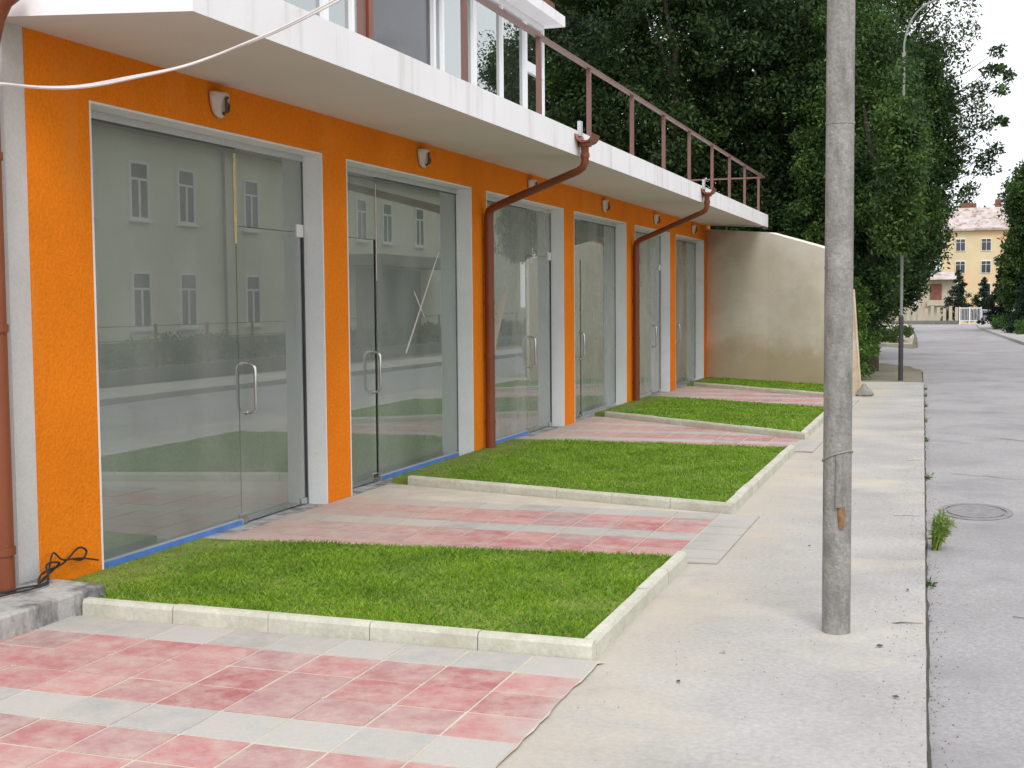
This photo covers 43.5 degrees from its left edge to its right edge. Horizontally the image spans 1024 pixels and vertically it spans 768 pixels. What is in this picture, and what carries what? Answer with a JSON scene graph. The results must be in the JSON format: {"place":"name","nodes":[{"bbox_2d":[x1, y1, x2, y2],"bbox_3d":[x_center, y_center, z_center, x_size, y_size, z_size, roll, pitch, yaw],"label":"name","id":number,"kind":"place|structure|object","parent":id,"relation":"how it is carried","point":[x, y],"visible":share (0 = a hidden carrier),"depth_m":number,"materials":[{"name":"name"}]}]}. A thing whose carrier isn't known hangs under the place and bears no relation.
{"place":"outdoors","nodes":[
{"label":"outdoors","id":0,"kind":"place"},
{"bbox_2d":[69,538,671,638],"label":"lawn grass","id":1,"kind":"structure","parent":0,"point":[566,558],"depth_m":6.89,"materials":[{"name":"green plant"}]},
{"bbox_2d":[81,382,926,767],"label":"pavement","id":2,"kind":"structure","parent":0,"point":[711,636],"depth_m":5.71,"materials":[{"name":"concrete"}]},
{"bbox_2d":[82,597,176,623],"bbox_3d":[-1.905,1.153,6.414,0.531,0.133,0.065,1,4,20],"label":"kerb stone","id":3,"kind":"object","parent":2,"relation":"on","point":[129,610],"visible":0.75,"depth_m":6.39,"materials":[{"name":"concrete"}]},
{"bbox_2d":[173,604,271,631],"bbox_3d":[-1.401,1.158,6.233,0.531,0.137,0.065,1,4,20],"label":"kerb stone","id":4,"kind":"object","parent":2,"relation":"on","point":[223,617],"visible":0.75,"depth_m":6.21,"materials":[{"name":"concrete"}]},
{"bbox_2d":[0,616,602,767],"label":"tiled forecourt","id":5,"kind":"structure","parent":2,"relation":"on","point":[461,684],"depth_m":5.05,"materials":[{"name":"red tile"}]},
{"bbox_2d":[0,578,104,640],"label":"concrete step","id":6,"kind":"object","parent":5,"relation":"on","point":[53,601],"visible":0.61,"depth_m":6.31,"materials":[{"name":"grey concrete"}]},
{"bbox_2d":[0,546,98,596],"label":"loose cable","id":7,"kind":"object","parent":6,"relation":"on","point":[48,570],"visible":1,"depth_m":6.76,"materials":[{"name":"black rubber"}]},
{"bbox_2d":[268,612,373,640],"bbox_3d":[-0.899,1.166,6.048,0.531,0.138,0.065,1,4,20],"label":"kerb stone","id":8,"kind":"object","parent":2,"relation":"on","point":[316,625],"visible":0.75,"depth_m":6.02,"materials":[{"name":"concrete"}]},
{"bbox_2d":[370,621,481,649],"bbox_3d":[-0.396,1.174,5.867,0.531,0.137,0.065,1,4,20],"label":"kerb stone","id":9,"kind":"object","parent":2,"relation":"on","point":[427,635],"visible":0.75,"depth_m":5.84,"materials":[{"name":"concrete"}]},
{"bbox_2d":[408,475,456,488],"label":"kerb stone","id":10,"kind":"object","parent":2,"relation":"on","point":[434,482],"visible":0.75,"depth_m":10.83,"materials":[{"name":"concrete"}]},
{"bbox_2d":[455,479,506,493],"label":"kerb stone","id":11,"kind":"object","parent":2,"relation":"on","point":[480,486],"visible":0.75,"depth_m":10.56,"materials":[{"name":"concrete"}]},
{"bbox_2d":[222,497,758,563],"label":"tiled path","id":12,"kind":"structure","parent":2,"relation":"on","point":[719,537],"depth_m":8.82,"materials":[{"name":"red tile"}]},
{"bbox_2d":[260,484,720,559],"bbox_3d":[0.032,0.967,9.170,3.260,0.001,2.760,1,4,19],"label":"tiled path grout","id":13,"kind":"object","parent":2,"relation":"on","point":[393,491],"visible":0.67,"depth_m":10.15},
{"bbox_2d":[504,483,558,498],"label":"kerb stone","id":14,"kind":"object","parent":2,"relation":"on","point":[531,490],"visible":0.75,"depth_m":10.28,"materials":[{"name":"concrete"}]},
{"bbox_2d":[478,630,595,659],"bbox_3d":[0.108,1.182,5.687,0.531,0.135,0.065,1,4,20],"label":"kerb stone","id":15,"kind":"object","parent":2,"relation":"on","point":[539,645],"visible":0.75,"depth_m":5.66,"materials":[{"name":"concrete"}]},
{"bbox_2d":[557,488,611,503],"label":"kerb stone","id":16,"kind":"object","parent":2,"relation":"on","point":[585,495],"visible":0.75,"depth_m":10.01,"materials":[{"name":"concrete"}]},
{"bbox_2d":[584,612,624,657],"bbox_3d":[0.425,1.168,5.883,0.066,0.134,0.506,1,4,19],"label":"kerb stone","id":17,"kind":"object","parent":2,"relation":"on","point":[607,631],"visible":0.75,"depth_m":5.86,"materials":[{"name":"concrete"}]},
{"bbox_2d":[604,411,628,419],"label":"kerb stone","id":18,"kind":"object","parent":2,"relation":"on","point":[617,415],"visible":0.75,"depth_m":16.98,"materials":[{"name":"concrete"}]},
{"bbox_2d":[613,589,647,628],"bbox_3d":[0.589,1.136,6.365,0.066,0.133,0.506,1,4,19],"label":"kerb stone","id":19,"kind":"object","parent":2,"relation":"on","point":[633,606],"visible":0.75,"depth_m":6.33,"materials":[{"name":"concrete"}]},
{"bbox_2d":[612,493,671,508],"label":"kerb stone","id":20,"kind":"object","parent":2,"relation":"on","point":[641,500],"visible":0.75,"depth_m":9.74,"materials":[{"name":"concrete"}]},
{"bbox_2d":[629,414,656,421],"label":"kerb stone","id":21,"kind":"object","parent":2,"relation":"on","point":[640,417],"visible":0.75,"depth_m":16.55,"materials":[{"name":"concrete"}]},
{"bbox_2d":[636,568,667,604],"bbox_3d":[0.750,1.101,6.848,0.066,0.138,0.506,1,4,19],"label":"kerb stone","id":22,"kind":"object","parent":2,"relation":"on","point":[654,584],"visible":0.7,"depth_m":6.82,"materials":[{"name":"concrete"}]},
{"bbox_2d":[654,417,682,425],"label":"kerb stone","id":23,"kind":"object","parent":2,"relation":"on","point":[671,421],"visible":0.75,"depth_m":16.11,"materials":[{"name":"concrete"}]},
{"bbox_2d":[660,551,686,583],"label":"kerb stone","id":24,"kind":"object","parent":2,"relation":"on","point":[675,565],"visible":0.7,"depth_m":7.29,"materials":[{"name":"concrete"}]},
{"bbox_2d":[526,417,822,451],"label":"tiled path","id":25,"kind":"structure","parent":2,"relation":"on","point":[583,429],"depth_m":14.80,"materials":[{"name":"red tile"}]},
{"bbox_2d":[681,419,712,428],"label":"kerb stone","id":26,"kind":"object","parent":2,"relation":"on","point":[694,423],"visible":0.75,"depth_m":15.70,"materials":[{"name":"concrete"}]},
{"bbox_2d":[670,498,734,513],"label":"kerb stone","id":27,"kind":"object","parent":2,"relation":"on","point":[703,506],"visible":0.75,"depth_m":9.46,"materials":[{"name":"concrete"}]},
{"bbox_2d":[710,423,739,431],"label":"kerb stone","id":28,"kind":"object","parent":2,"relation":"on","point":[726,427],"visible":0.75,"depth_m":15.27,"materials":[{"name":"concrete"}]},
{"bbox_2d":[726,493,742,510],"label":"kerb stone","id":29,"kind":"object","parent":2,"relation":"on","point":[736,499],"visible":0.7,"depth_m":9.64,"materials":[{"name":"concrete"}]},
{"bbox_2d":[735,484,751,502],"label":"kerb stone","id":30,"kind":"object","parent":2,"relation":"on","point":[745,490],"visible":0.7,"depth_m":10.07,"materials":[{"name":"concrete"}]},
{"bbox_2d":[746,476,760,494],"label":"kerb stone","id":31,"kind":"object","parent":2,"relation":"on","point":[755,482],"visible":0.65,"depth_m":10.52,"materials":[{"name":"concrete"}]},
{"bbox_2d":[745,386,763,391],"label":"kerb stone","id":32,"kind":"object","parent":2,"relation":"on","point":[756,389],"visible":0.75,"depth_m":21.71,"materials":[{"name":"concrete"}]},
{"bbox_2d":[739,425,771,435],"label":"kerb stone","id":33,"kind":"object","parent":2,"relation":"on","point":[755,430],"visible":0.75,"depth_m":14.84,"materials":[{"name":"concrete"}]},
{"bbox_2d":[658,386,858,406],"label":"tiled path","id":34,"kind":"structure","parent":2,"relation":"on","point":[708,393],"depth_m":20.67,"materials":[{"name":"red tile"}]},
{"bbox_2d":[755,469,768,485],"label":"kerb stone","id":35,"kind":"object","parent":2,"relation":"on","point":[763,475],"visible":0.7,"depth_m":10.98,"materials":[{"name":"concrete"}]},
{"bbox_2d":[707,229,824,383],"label":"garden wall","id":36,"kind":"structure","parent":2,"relation":"on","point":[765,306],"depth_m":23.77,"materials":[{"name":"paint"}]},
{"bbox_2d":[763,462,775,477],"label":"kerb stone","id":37,"kind":"object","parent":2,"relation":"on","point":[770,467],"visible":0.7,"depth_m":11.45,"materials":[{"name":"concrete"}]},
{"bbox_2d":[764,388,783,393],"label":"kerb stone","id":38,"kind":"object","parent":2,"relation":"on","point":[772,390],"visible":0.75,"depth_m":21.31,"materials":[{"name":"concrete"}]},
{"bbox_2d":[769,456,782,470],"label":"kerb stone","id":39,"kind":"object","parent":2,"relation":"on","point":[777,460],"visible":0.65,"depth_m":11.90,"materials":[{"name":"concrete"}]},
{"bbox_2d":[777,450,788,463],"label":"kerb stone","id":40,"kind":"object","parent":2,"relation":"on","point":[783,454],"visible":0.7,"depth_m":12.36,"materials":[{"name":"concrete"}]},
{"bbox_2d":[784,445,794,457],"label":"kerb stone","id":41,"kind":"object","parent":2,"relation":"on","point":[790,449],"visible":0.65,"depth_m":12.82,"materials":[{"name":"concrete"}]},
{"bbox_2d":[771,429,808,439],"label":"kerb stone","id":42,"kind":"object","parent":2,"relation":"on","point":[790,434],"visible":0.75,"depth_m":14.39,"materials":[{"name":"concrete"}]},
{"bbox_2d":[783,389,803,394],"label":"kerb stone","id":43,"kind":"object","parent":2,"relation":"on","point":[793,392],"visible":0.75,"depth_m":20.89,"materials":[{"name":"concrete"}]},
{"bbox_2d":[803,391,823,396],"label":"kerb stone","id":44,"kind":"object","parent":2,"relation":"on","point":[811,393],"visible":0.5,"depth_m":20.49,"materials":[{"name":"concrete"}]},
{"bbox_2d":[822,0,854,634],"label":"utility pole","id":45,"kind":"object","parent":2,"relation":"on","point":[838,341],"visible":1,"depth_m":5.91,"materials":[{"name":"concrete"}]},
{"bbox_2d":[852,289,860,395],"bbox_3d":[5.612,-0.705,21.211,0.204,1.720,1.128,0,4,8],"label":"leaning board","id":46,"kind":"object","parent":2,"relation":"on","point":[856,382],"visible":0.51,"depth_m":21.05,"materials":[{"name":"beige wood"}]},
{"bbox_2d":[855,384,873,396],"bbox_3d":[5.650,0.093,20.631,0.276,0.200,0.284,-2,4,-23],"label":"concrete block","id":47,"kind":"object","parent":2,"relation":"on","point":[864,390],"visible":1,"depth_m":20.56,"materials":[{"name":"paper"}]},
{"bbox_2d":[392,438,785,501],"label":"lawn grass","id":48,"kind":"structure","parent":0,"point":[620,452],"depth_m":11.60,"materials":[{"name":"green plant"}]},
{"bbox_2d":[595,395,822,431],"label":"lawn grass","id":49,"kind":"structure","parent":0,"point":[685,402],"depth_m":17.18,"materials":[{"name":"green plant"}]},
{"bbox_2d":[687,377,823,391],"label":"lawn grass","id":50,"kind":"structure","parent":0,"point":[776,384],"depth_m":22.67,"materials":[{"name":"green plant"}]},
{"bbox_2d":[547,0,1023,304],"label":"sky","id":51,"kind":"structure","parent":0,"point":[1001,21],"materials":[{"name":"white"}]},
{"bbox_2d":[860,363,922,381],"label":"dirt verge","id":52,"kind":"structure","parent":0,"point":[887,373],"depth_m":26.38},
{"bbox_2d":[879,324,913,347],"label":"pavement","id":53,"kind":"structure","parent":0,"point":[907,342],"depth_m":44.49,"materials":[{"name":"concrete"}]},
{"bbox_2d":[885,306,1014,380],"bbox_3d":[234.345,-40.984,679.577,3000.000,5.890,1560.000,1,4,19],"label":"ground","id":54,"kind":"structure","parent":0,"point":[915,345],"depth_m":287.42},
{"bbox_2d":[0,0,767,593],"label":"shop building","id":55,"kind":"structure","parent":54,"relation":"on","point":[298,278],"depth_m":9.36,"materials":[{"name":"orange paint"}]},
{"bbox_2d":[0,0,340,89],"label":"overhead cable","id":56,"kind":"object","parent":55,"relation":"attached to","point":[260,37],"visible":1,"depth_m":5.32,"materials":[{"name":"white plastic"}]},
{"bbox_2d":[209,91,229,118],"bbox_3d":[-1.882,-1.813,8.371,0.095,0.164,0.201,1,4,19],"label":"wall lamp","id":57,"kind":"object","parent":55,"relation":"attached to","point":[220,104],"visible":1,"depth_m":8.33,"materials":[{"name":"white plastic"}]},
{"bbox_2d":[236,162,308,522],"bbox_3d":[-1.767,-0.354,9.436,0.180,2.630,1.028,1,4,19],"label":"glass door","id":58,"kind":"structure","parent":55,"relation":"in","point":[267,261],"depth_m":9.45,"materials":[{"name":"glass"}]},
{"bbox_2d":[283,0,325,18],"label":"upper window","id":59,"kind":"structure","parent":55,"relation":"in","point":[308,5],"depth_m":12.19,"materials":[{"name":"glass"}]},
{"bbox_2d":[326,0,356,32],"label":"upper window","id":60,"kind":"structure","parent":55,"relation":"in","point":[343,13],"depth_m":12.87,"materials":[{"name":"glass"}]},
{"bbox_2d":[373,0,429,64],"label":"window","id":61,"kind":"structure","parent":55,"relation":"in","point":[403,26],"depth_m":14.30,"materials":[{"name":"grey glass"}]},
{"bbox_2d":[348,195,458,487],"bbox_3d":[-1.008,-0.501,11.637,0.180,2.630,2.764,1,4,19],"label":"glass door","id":62,"kind":"structure","parent":55,"relation":"in","point":[362,351],"depth_m":10.92,"materials":[{"name":"glass"}]},
{"bbox_2d":[417,149,430,167],"bbox_3d":[-0.776,-2.028,11.579,0.095,0.164,0.201,1,4,19],"label":"wall lamp","id":63,"kind":"object","parent":55,"relation":"attached to","point":[424,158],"visible":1,"depth_m":11.54,"materials":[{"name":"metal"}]},
{"bbox_2d":[430,0,475,85],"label":"upper window","id":64,"kind":"structure","parent":55,"relation":"in","point":[445,28],"depth_m":15.55,"materials":[{"name":"white plastic"}]},
{"bbox_2d":[475,0,526,107],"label":"upper window","id":65,"kind":"structure","parent":55,"relation":"in","point":[500,45],"depth_m":17.22,"materials":[{"name":"glass"}]},
{"bbox_2d":[526,15,544,115],"bbox_3d":[0.311,-4.031,18.627,0.075,2.415,0.860,1,4,19],"label":"upper window","id":66,"kind":"structure","parent":55,"relation":"in","point":[530,40],"depth_m":18.56,"materials":[{"name":"white plastic"}]},
{"bbox_2d":[526,214,551,432],"bbox_3d":[0.317,-0.759,15.479,0.180,2.630,0.998,1,4,19],"label":"glass door","id":67,"kind":"structure","parent":55,"relation":"in","point":[538,269],"depth_m":15.52,"materials":[{"name":"glass"}]},
{"bbox_2d":[575,228,615,417],"bbox_3d":[1.079,-0.908,17.689,0.180,2.630,2.714,1,4,19],"label":"glass door","id":68,"kind":"structure","parent":55,"relation":"in","point":[577,363],"depth_m":17.13,"materials":[{"name":"glass"}]},
{"bbox_2d":[650,236,660,392],"bbox_3d":[2.392,-1.163,21.494,0.180,2.630,0.768,1,4,19],"label":"glass door","id":69,"kind":"structure","parent":55,"relation":"in","point":[655,273],"depth_m":21.57,"materials":[{"name":"glass"}]},
{"bbox_2d":[676,244,695,385],"bbox_3d":[3.228,-1.326,23.918,0.180,2.630,1.868,1,4,19],"label":"glass door","id":70,"kind":"structure","parent":55,"relation":"in","point":[695,244],"depth_m":24.74,"materials":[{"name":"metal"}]},
{"bbox_2d":[544,0,705,159],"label":"broadleaf tree","id":71,"kind":"object","parent":54,"relation":"on","point":[551,77],"visible":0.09,"depth_m":31.08,"materials":[{"name":"green plant"}]},
{"bbox_2d":[545,0,812,230],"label":"broadleaf tree","id":72,"kind":"object","parent":54,"relation":"on","point":[654,23],"visible":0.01,"depth_m":37.94,"materials":[{"name":"green plant"}]},
{"bbox_2d":[544,0,826,232],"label":"broadleaf tree","id":73,"kind":"object","parent":54,"relation":"on","point":[585,30],"visible":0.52,"depth_m":28.75,"materials":[{"name":"green plant"}]},
{"bbox_2d":[654,0,892,242],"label":"broadleaf tree","id":74,"kind":"object","parent":54,"relation":"on","point":[772,157],"visible":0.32,"depth_m":28.99,"materials":[{"name":"green plant"}]},
{"bbox_2d":[771,0,937,370],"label":"broadleaf tree","id":75,"kind":"object","parent":54,"relation":"on","point":[890,166],"visible":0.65,"depth_m":26.80,"materials":[{"name":"green plant"}]},
{"bbox_2d":[853,277,886,377],"bbox_3d":[7.348,-1.298,28.014,1.586,2.236,7.597,1,4,17],"label":"hedge bush","id":76,"kind":"object","parent":54,"relation":"on","point":[865,346],"visible":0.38,"depth_m":25.15,"materials":[{"name":"green plant"}]},
{"bbox_2d":[879,323,914,342],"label":"roadside bush","id":77,"kind":"object","parent":54,"relation":"on","point":[890,335],"visible":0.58,"depth_m":44.56,"materials":[{"name":"green plant"}]},
{"bbox_2d":[786,0,1017,294],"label":"broadleaf tree","id":78,"kind":"object","parent":54,"relation":"on","point":[944,101],"visible":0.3,"depth_m":33.27,"materials":[{"name":"green plant"}]},
{"bbox_2d":[884,260,932,323],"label":"broadleaf tree","id":79,"kind":"object","parent":54,"relation":"on","point":[910,296],"visible":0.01,"depth_m":46.57,"materials":[{"name":"green plant"}]},
{"bbox_2d":[881,306,957,324],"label":"garden fence","id":80,"kind":"object","parent":54,"relation":"on","point":[920,321],"visible":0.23,"depth_m":80.29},
{"bbox_2d":[898,0,967,380],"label":"street lamp","id":81,"kind":"object","parent":54,"relation":"on","point":[900,349],"visible":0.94,"depth_m":24.52,"materials":[{"name":"metal"}]},
{"bbox_2d":[918,272,956,320],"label":"house","id":82,"kind":"structure","parent":54,"relation":"on","point":[940,283],"depth_m":94.68,"materials":[{"name":"beige paint"}]},
{"bbox_2d":[926,197,985,274],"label":"broadleaf tree","id":83,"kind":"object","parent":54,"relation":"on","point":[935,267],"visible":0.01,"depth_m":201.05,"materials":[{"name":"green plant"}]},
{"bbox_2d":[940,268,976,323],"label":"spruce tree","id":84,"kind":"object","parent":54,"relation":"on","point":[959,297],"visible":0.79,"depth_m":81.78,"materials":[{"name":"green plant"}]},
{"bbox_2d":[941,199,1011,323],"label":"yellow house","id":85,"kind":"structure","parent":54,"relation":"on","point":[976,249],"depth_m":159.52,"materials":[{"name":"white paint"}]},
{"bbox_2d":[955,261,964,272],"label":"window","id":86,"kind":"structure","parent":85,"relation":"in","point":[958,264],"depth_m":159.84,"materials":[{"name":"grey glass"}]},
{"bbox_2d":[956,239,965,250],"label":"window","id":87,"kind":"structure","parent":85,"relation":"in","point":[960,243],"depth_m":159.65,"materials":[{"name":"grey glass"}]},
{"bbox_2d":[981,238,990,250],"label":"window","id":88,"kind":"structure","parent":85,"relation":"in","point":[985,242],"depth_m":158.71,"materials":[{"name":"grey glass"}]},
{"bbox_2d":[981,260,990,272],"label":"window","id":89,"kind":"structure","parent":85,"relation":"in","point":[985,265],"depth_m":158.87,"materials":[{"name":"grey glass"}]},
{"bbox_2d":[965,277,995,322],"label":"spruce tree","id":90,"kind":"object","parent":54,"relation":"on","point":[981,293],"visible":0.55,"depth_m":82.33,"materials":[{"name":"green plant"}]},
{"bbox_2d":[976,270,1012,328],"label":"spruce tree","id":91,"kind":"object","parent":54,"relation":"on","point":[999,309],"visible":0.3,"depth_m":64.36,"materials":[{"name":"green plant"}]},
{"bbox_2d":[990,312,1011,329],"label":"roadside bush","id":92,"kind":"object","parent":54,"relation":"on","point":[999,321],"visible":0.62,"depth_m":61.66,"materials":[{"name":"green plant"}]},
{"bbox_2d":[992,176,1022,311],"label":"broadleaf tree","id":93,"kind":"object","parent":54,"relation":"on","point":[1003,194],"visible":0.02,"depth_m":198.49,"materials":[{"name":"green plant"}]},
{"bbox_2d":[993,159,1023,312],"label":"broadleaf tree","id":94,"kind":"object","parent":54,"relation":"on","point":[1010,259],"visible":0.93,"depth_m":60.61,"materials":[{"name":"green plant"}]},
{"bbox_2d":[1002,280,1023,332],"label":"spruce tree","id":95,"kind":"object","parent":54,"relation":"on","point":[1016,314],"visible":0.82,"depth_m":55.63,"materials":[{"name":"green plant"}]},
{"bbox_2d":[1013,319,1023,333],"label":"roadside bush","id":96,"kind":"object","parent":54,"relation":"on","point":[1018,325],"visible":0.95,"depth_m":53.93,"materials":[{"name":"green plant"}]},
{"bbox_2d":[879,324,1023,767],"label":"road","id":97,"kind":"structure","parent":0,"point":[973,377],"depth_m":8.43,"materials":[{"name":"grey asphalt"}]},
{"bbox_2d":[577,387,969,767],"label":"loose grit","id":98,"kind":"object","parent":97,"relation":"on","point":[891,591],"visible":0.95,"depth_m":6.85,"materials":[{"name":"grey gravel"}]},
{"bbox_2d":[927,509,960,550],"bbox_3d":[2.823,0.950,8.389,0.232,0.266,0.303,-1,4,-4],"label":"weed tuft","id":99,"kind":"object","parent":97,"relation":"on","point":[940,530],"visible":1,"depth_m":8.36,"materials":[{"name":"green plant"}]},
{"bbox_2d":[959,307,981,324],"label":"white gate","id":100,"kind":"structure","parent":97,"relation":"on","point":[969,308],"depth_m":78.59,"materials":[{"name":"metal"}]},
{"bbox_2d":[924,384,1023,767],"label":"road cracks","id":101,"kind":"object","parent":97,"relation":"on","point":[927,678],"visible":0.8,"depth_m":6.38,"materials":[{"name":"black asphalt"}]},
{"bbox_2d":[939,503,1012,520],"bbox_3d":[3.559,0.979,9.862,0.540,0.012,0.810,1,4,19],"label":"manhole cover","id":102,"kind":"object","parent":97,"relation":"on","point":[981,512],"visible":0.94,"depth_m":9.79,"materials":[{"name":"metal"}]},
{"bbox_2d":[977,324,1023,344],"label":"opposite pavement","id":103,"kind":"structure","parent":0,"point":[1013,336],"depth_m":54.88,"materials":[{"name":"concrete"}]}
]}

